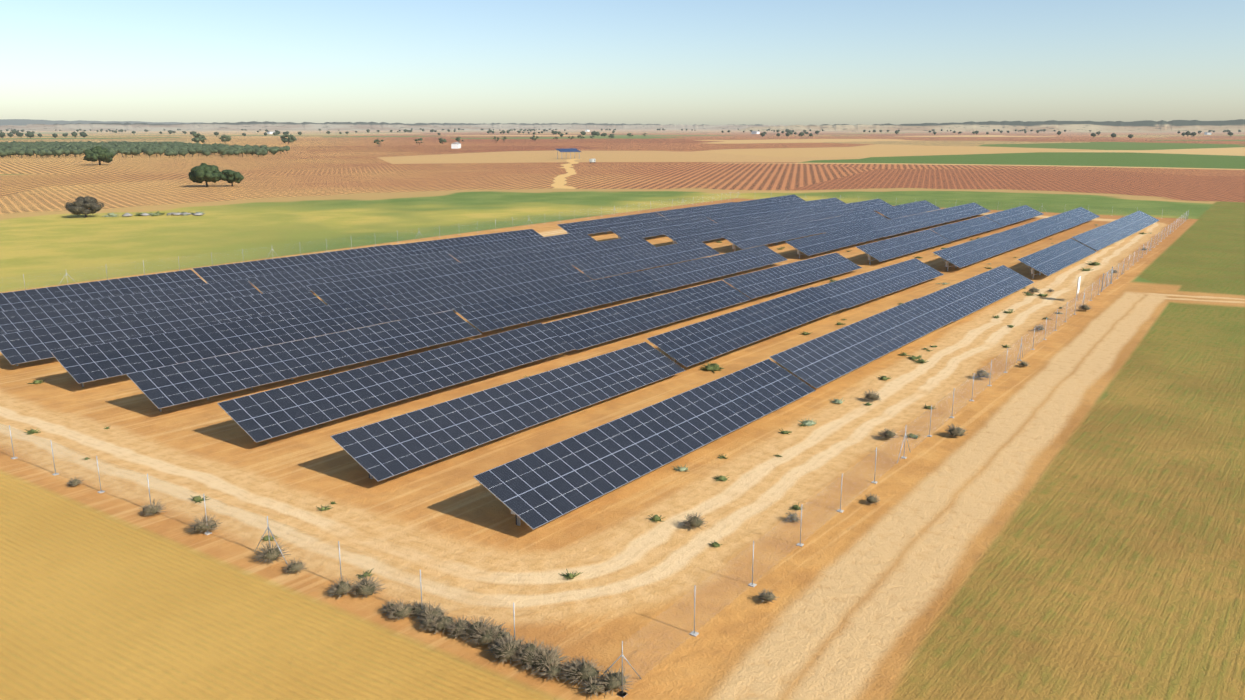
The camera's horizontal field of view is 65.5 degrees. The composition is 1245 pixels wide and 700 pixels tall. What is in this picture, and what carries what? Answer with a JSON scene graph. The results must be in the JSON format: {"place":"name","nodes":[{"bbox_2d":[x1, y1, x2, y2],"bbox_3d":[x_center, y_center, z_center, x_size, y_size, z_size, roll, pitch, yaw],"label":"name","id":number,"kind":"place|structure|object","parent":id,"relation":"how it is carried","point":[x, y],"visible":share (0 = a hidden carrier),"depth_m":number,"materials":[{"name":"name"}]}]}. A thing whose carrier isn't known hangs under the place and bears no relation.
{"place":"outdoors","nodes":[
{"label":"outdoors","id":0,"kind":"place"},
{"bbox_2d":[0,119,202,125],"bbox_3d":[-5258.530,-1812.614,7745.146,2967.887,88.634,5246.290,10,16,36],"label":"hills","id":1,"kind":"structure","parent":0,"point":[19,122],"depth_m":8666.99,"materials":[{"name":"grey"}]},
{"bbox_2d":[0,121,492,130],"bbox_3d":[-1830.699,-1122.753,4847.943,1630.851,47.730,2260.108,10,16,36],"label":"wooded ridge","id":2,"kind":"structure","parent":0,"point":[236,126],"depth_m":4901.58,"materials":[{"name":"green plant"}]},
{"bbox_2d":[415,123,788,129],"bbox_3d":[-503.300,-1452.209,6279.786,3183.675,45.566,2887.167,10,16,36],"label":"hills","id":3,"kind":"structure","parent":0,"point":[507,126],"depth_m":6531.01,"materials":[{"name":"grey"}]},
{"bbox_2d":[0,129,1244,699],"bbox_3d":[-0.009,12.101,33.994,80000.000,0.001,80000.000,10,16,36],"label":"ground","id":4,"kind":"structure","parent":0,"point":[1062,517],"depth_m":54.71,"materials":[{"name":"brown soil"}]},
{"bbox_2d":[64,195,103,216],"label":"tree","id":5,"kind":"object","parent":4,"relation":"on","point":[80,205],"visible":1,"depth_m":210.62,"materials":[{"name":"brown plant"}]},
{"bbox_2d":[83,146,114,164],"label":"oak tree","id":6,"kind":"object","parent":4,"relation":"on","point":[97,153],"visible":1,"depth_m":493.46,"materials":[{"name":"green plant"}]},
{"bbox_2d":[0,269,205,311],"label":"solar table","id":7,"kind":"object","parent":4,"relation":"on","point":[30,298],"visible":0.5,"depth_m":107.23,"materials":[{"name":"blue glass"}]},
{"bbox_2d":[0,279,260,334],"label":"solar table","id":8,"kind":"object","parent":4,"relation":"on","point":[20,320],"visible":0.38,"depth_m":98.17,"materials":[{"name":"blue glass"}]},
{"bbox_2d":[103,211,203,216],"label":"scrub and stones","id":9,"kind":"object","parent":4,"relation":"on","point":[158,213],"visible":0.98,"depth_m":216.02,"materials":[{"name":"grey stone"}]},
{"bbox_2d":[0,287,326,365],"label":"solar table","id":10,"kind":"object","parent":4,"relation":"on","point":[17,348],"visible":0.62,"depth_m":89.23,"materials":[{"name":"blue glass"}]},
{"bbox_2d":[188,163,243,186],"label":"oak tree","id":11,"kind":"object","parent":4,"relation":"on","point":[202,172],"visible":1,"depth_m":317.53,"materials":[{"name":"green plant"}]},
{"bbox_2d":[51,298,399,386],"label":"solar table","id":12,"kind":"object","parent":4,"relation":"on","point":[82,365],"visible":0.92,"depth_m":82.42,"materials":[{"name":"blue glass"}]},
{"bbox_2d":[192,244,404,283],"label":"solar table","id":13,"kind":"object","parent":4,"relation":"on","point":[225,272],"visible":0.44,"depth_m":127.16,"materials":[{"name":"blue glass"}]},
{"bbox_2d":[126,310,480,411],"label":"solar table","id":14,"kind":"object","parent":4,"relation":"on","point":[160,388],"visible":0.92,"depth_m":75.75,"materials":[{"name":"blue glass"}]},
{"bbox_2d":[0,133,646,157],"bbox_3d":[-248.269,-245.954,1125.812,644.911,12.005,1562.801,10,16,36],"label":"distant trees","id":15,"kind":"object","parent":4,"relation":"on","point":[74,148],"visible":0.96,"depth_m":692.78,"materials":[{"name":"green plant"}]},
{"bbox_2d":[246,251,459,293],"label":"solar table","id":16,"kind":"object","parent":4,"relation":"on","point":[282,281],"visible":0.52,"depth_m":120.62,"materials":[{"name":"blue glass"}]},
{"bbox_2d":[217,323,574,442],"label":"solar table","id":17,"kind":"object","parent":4,"relation":"on","point":[265,415],"visible":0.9,"depth_m":69.07,"materials":[{"name":"blue glass"}]},
{"bbox_2d":[307,256,522,304],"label":"solar table","id":18,"kind":"object","parent":4,"relation":"on","point":[355,289],"visible":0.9,"depth_m":113.93,"materials":[{"name":"blue glass"}]},
{"bbox_2d":[451,142,460,148],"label":"farm shed","id":19,"kind":"structure","parent":4,"relation":"on","point":[455,145],"depth_m":872.61,"materials":[{"name":"white paint"}]},
{"bbox_2d":[392,229,542,255],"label":"solar table","id":20,"kind":"object","parent":4,"relation":"on","point":[423,247],"visible":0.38,"depth_m":151.74,"materials":[{"name":"blue glass"}]},
{"bbox_2d":[375,263,591,319],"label":"solar table","id":21,"kind":"object","parent":4,"relation":"on","point":[413,304],"visible":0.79,"depth_m":107.50,"materials":[{"name":"blue glass"}]},
{"bbox_2d":[330,342,685,481],"bbox_3d":[-5.705,4.036,65.921,3.912,3.469,31.000,9,16,35],"label":"solar table","id":22,"kind":"object","parent":4,"relation":"on","point":[387,448],"visible":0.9,"depth_m":62.36,"materials":[{"name":"blue glass"}]},
{"bbox_2d":[446,232,597,262],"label":"solar table","id":23,"kind":"object","parent":4,"relation":"on","point":[505,249],"visible":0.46,"depth_m":145.64,"materials":[{"name":"blue glass"}]},
{"bbox_2d":[16,232,1033,524],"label":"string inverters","id":24,"kind":"object","parent":4,"relation":"on","point":[798,256],"visible":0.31,"depth_m":133.24,"materials":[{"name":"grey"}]},
{"bbox_2d":[453,271,666,331],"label":"solar table","id":25,"kind":"object","parent":4,"relation":"on","point":[502,313],"visible":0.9,"depth_m":100.87,"materials":[{"name":"blue glass"}]},
{"bbox_2d":[556,148,580,158],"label":"solar pump canopy","id":26,"kind":"object","parent":4,"relation":"on","point":[570,150],"visible":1,"depth_m":593.90,"materials":[{"name":"blue"}]},
{"bbox_2d":[505,236,654,270],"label":"solar table","id":27,"kind":"object","parent":4,"relation":"on","point":[542,259],"visible":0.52,"depth_m":138.90,"materials":[{"name":"blue glass"}]},
{"bbox_2d":[24,224,1151,578],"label":"weed plants","id":28,"kind":"object","parent":4,"relation":"on","point":[710,366],"visible":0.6,"depth_m":64.81,"materials":[{"name":"green plant"}]},
{"bbox_2d":[9,192,1188,697],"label":"fence posts","id":29,"kind":"object","parent":4,"relation":"on","point":[621,694],"visible":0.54,"depth_m":52.74,"materials":[{"name":"grey metal"}]},
{"bbox_2d":[0,192,1188,690],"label":"fence wire","id":30,"kind":"object","parent":29,"relation":"attached to","point":[702,582],"visible":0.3,"depth_m":50.57,"materials":[{"name":"grey metal"}]},
{"bbox_2d":[67,247,1146,697],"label":"dry bushes","id":31,"kind":"object","parent":4,"relation":"on","point":[527,655],"visible":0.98,"depth_m":37.95,"materials":[{"name":"plant"}]},
{"bbox_2d":[557,212,667,234],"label":"solar table","id":32,"kind":"object","parent":4,"relation":"on","point":[595,226],"visible":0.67,"depth_m":180.98,"materials":[{"name":"blue glass"}]},
{"bbox_2d":[0,128,1240,138],"bbox_3d":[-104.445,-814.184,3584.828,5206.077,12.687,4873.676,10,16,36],"label":"scattered trees","id":33,"kind":"object","parent":4,"relation":"on","point":[277,132],"visible":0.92,"depth_m":2332.73,"materials":[{"name":"green plant"}]},
{"bbox_2d":[473,359,815,529],"bbox_3d":[3.331,5.401,59.445,3.912,3.469,31.000,9,16,35],"label":"solar table","id":34,"kind":"object","parent":4,"relation":"on","point":[537,489],"visible":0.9,"depth_m":55.53,"materials":[{"name":"blue glass"}]},
{"bbox_2d":[569,240,719,279],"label":"solar table","id":35,"kind":"object","parent":4,"relation":"on","point":[612,265],"visible":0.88,"depth_m":132.29,"materials":[{"name":"blue glass"}]},
{"bbox_2d":[543,280,751,351],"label":"solar table","id":36,"kind":"object","parent":4,"relation":"on","point":[581,331],"visible":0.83,"depth_m":94.38,"materials":[{"name":"blue glass"}]},
{"bbox_2d":[607,215,716,238],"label":"solar table","id":37,"kind":"object","parent":4,"relation":"on","point":[649,229],"visible":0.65,"depth_m":174.78,"materials":[{"name":"blue glass"}]},
{"bbox_2d":[657,202,743,219],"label":"solar table","id":38,"kind":"object","parent":4,"relation":"on","point":[693,211],"visible":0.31,"depth_m":206.40,"materials":[{"name":"blue glass"}]},
{"bbox_2d":[642,245,787,291],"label":"solar table","id":39,"kind":"object","parent":4,"relation":"on","point":[686,273],"visible":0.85,"depth_m":125.79,"materials":[{"name":"blue glass"}]},
{"bbox_2d":[663,218,767,243],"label":"solar table","id":40,"kind":"object","parent":4,"relation":"on","point":[710,232],"visible":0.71,"depth_m":168.46,"materials":[{"name":"blue glass"}]},
{"bbox_2d":[703,205,787,222],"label":"solar table","id":41,"kind":"object","parent":4,"relation":"on","point":[726,216],"visible":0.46,"depth_m":199.63,"materials":[{"name":"blue glass"}]},
{"bbox_2d":[647,287,845,366],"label":"solar table","id":42,"kind":"object","parent":4,"relation":"on","point":[693,344],"visible":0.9,"depth_m":87.63,"materials":[{"name":"blue glass"}]},
{"bbox_2d":[734,195,804,208],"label":"solar table","id":43,"kind":"object","parent":4,"relation":"on","point":[780,200],"visible":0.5,"depth_m":231.84,"materials":[{"name":"blue glass"}]},
{"bbox_2d":[722,221,825,251],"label":"solar table","id":44,"kind":"object","parent":4,"relation":"on","point":[759,237],"visible":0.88,"depth_m":162.14,"materials":[{"name":"blue glass"}]},
{"bbox_2d":[722,253,861,298],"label":"solar table","id":45,"kind":"object","parent":4,"relation":"on","point":[755,284],"visible":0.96,"depth_m":119.24,"materials":[{"name":"blue glass"}]},
{"bbox_2d":[755,206,839,226],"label":"solar table","id":46,"kind":"object","parent":4,"relation":"on","point":[810,214],"visible":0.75,"depth_m":194.11,"materials":[{"name":"blue glass"}]},
{"bbox_2d":[778,198,845,211],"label":"solar table","id":47,"kind":"object","parent":4,"relation":"on","point":[791,207],"visible":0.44,"depth_m":224.88,"materials":[{"name":"blue glass"}]},
{"bbox_2d":[786,224,885,257],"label":"solar table","id":48,"kind":"object","parent":4,"relation":"on","point":[823,242],"visible":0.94,"depth_m":155.63,"materials":[{"name":"blue glass"}]},
{"bbox_2d":[810,211,889,232],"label":"solar table","id":49,"kind":"object","parent":4,"relation":"on","point":[827,225],"visible":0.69,"depth_m":187.13,"materials":[{"name":"blue glass"}]},
{"bbox_2d":[826,199,891,215],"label":"solar table","id":50,"kind":"object","parent":4,"relation":"on","point":[855,207],"visible":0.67,"depth_m":217.90,"materials":[{"name":"blue glass"}]},
{"bbox_2d":[770,299,952,388],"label":"solar table","id":51,"kind":"object","parent":4,"relation":"on","point":[818,362],"visible":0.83,"depth_m":81.01,"materials":[{"name":"blue glass"}]},
{"bbox_2d":[814,258,943,312],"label":"solar table","id":52,"kind":"object","parent":4,"relation":"on","point":[852,291],"visible":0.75,"depth_m":112.79,"materials":[{"name":"blue glass"}]},
{"bbox_2d":[856,229,950,264],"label":"solar table","id":53,"kind":"object","parent":4,"relation":"on","point":[886,249],"visible":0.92,"depth_m":149.06,"materials":[{"name":"blue glass"}]},
{"bbox_2d":[867,212,944,239],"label":"solar table","id":54,"kind":"object","parent":4,"relation":"on","point":[893,227],"visible":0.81,"depth_m":180.40,"materials":[{"name":"blue glass"}]},
{"bbox_2d":[874,200,940,219],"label":"solar table","id":55,"kind":"object","parent":4,"relation":"on","point":[903,210],"visible":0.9,"depth_m":211.38,"materials":[{"name":"blue glass"}]},
{"bbox_2d":[928,203,990,224],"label":"solar table","id":56,"kind":"object","parent":4,"relation":"on","point":[954,213],"visible":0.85,"depth_m":205.06,"materials":[{"name":"blue glass"}]},
{"bbox_2d":[930,216,1003,240],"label":"solar table","id":57,"kind":"object","parent":4,"relation":"on","point":[963,229],"visible":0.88,"depth_m":173.86,"materials":[{"name":"blue glass"}]},
{"bbox_2d":[917,265,1033,321],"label":"solar table","id":58,"kind":"object","parent":4,"relation":"on","point":[959,300],"visible":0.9,"depth_m":106.29,"materials":[{"name":"blue glass"}]},
{"bbox_2d":[933,233,1019,270],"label":"solar table","id":59,"kind":"object","parent":4,"relation":"on","point":[970,252],"visible":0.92,"depth_m":142.47,"materials":[{"name":"blue glass"}]},
{"bbox_2d":[984,205,1042,225],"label":"solar table","id":60,"kind":"object","parent":4,"relation":"on","point":[1012,215],"visible":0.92,"depth_m":198.42,"materials":[{"name":"blue glass"}]},
{"bbox_2d":[998,218,1064,245],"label":"solar table","id":61,"kind":"object","parent":4,"relation":"on","point":[1025,234],"visible":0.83,"depth_m":167.51,"materials":[{"name":"blue glass"}]},
{"bbox_2d":[1018,238,1096,278],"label":"solar table","id":62,"kind":"object","parent":4,"relation":"on","point":[1050,260],"visible":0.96,"depth_m":135.92,"materials":[{"name":"blue glass"}]},
{"bbox_2d":[1046,207,1099,229],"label":"solar table","id":63,"kind":"object","parent":4,"relation":"on","point":[1072,218],"visible":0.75,"depth_m":192.17,"materials":[{"name":"blue glass"}]},
{"bbox_2d":[1076,276,1080,300],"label":"sign board","id":64,"kind":"object","parent":4,"relation":"on","point":[1078,284],"visible":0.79,"depth_m":109.82,"materials":[{"name":"white paint"}]},
{"bbox_2d":[1071,223,1131,250],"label":"solar table","id":65,"kind":"object","parent":4,"relation":"on","point":[1101,237],"visible":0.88,"depth_m":160.79,"materials":[{"name":"blue glass"}]},
{"bbox_2d":[1101,267,1112,291],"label":"gate","id":66,"kind":"structure","parent":4,"relation":"on","point":[1107,278],"depth_m":119.49,"materials":[{"name":"grey metal"}]},
{"bbox_2d":[1110,210,1159,233],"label":"solar table","id":67,"kind":"object","parent":4,"relation":"on","point":[1135,222],"visible":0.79,"depth_m":185.65,"materials":[{"name":"blue glass"}]},
{"bbox_2d":[0,0,1244,125],"label":"sky","id":68,"kind":"structure","parent":0,"point":[662,62],"materials":[{"name":"blue"}]},
{"bbox_2d":[737,119,1244,131],"bbox_3d":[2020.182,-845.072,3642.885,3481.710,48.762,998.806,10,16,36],"label":"wooded ridge","id":69,"kind":"structure","parent":0,"point":[1163,126],"depth_m":4038.24,"materials":[{"name":"green plant"}]}
]}

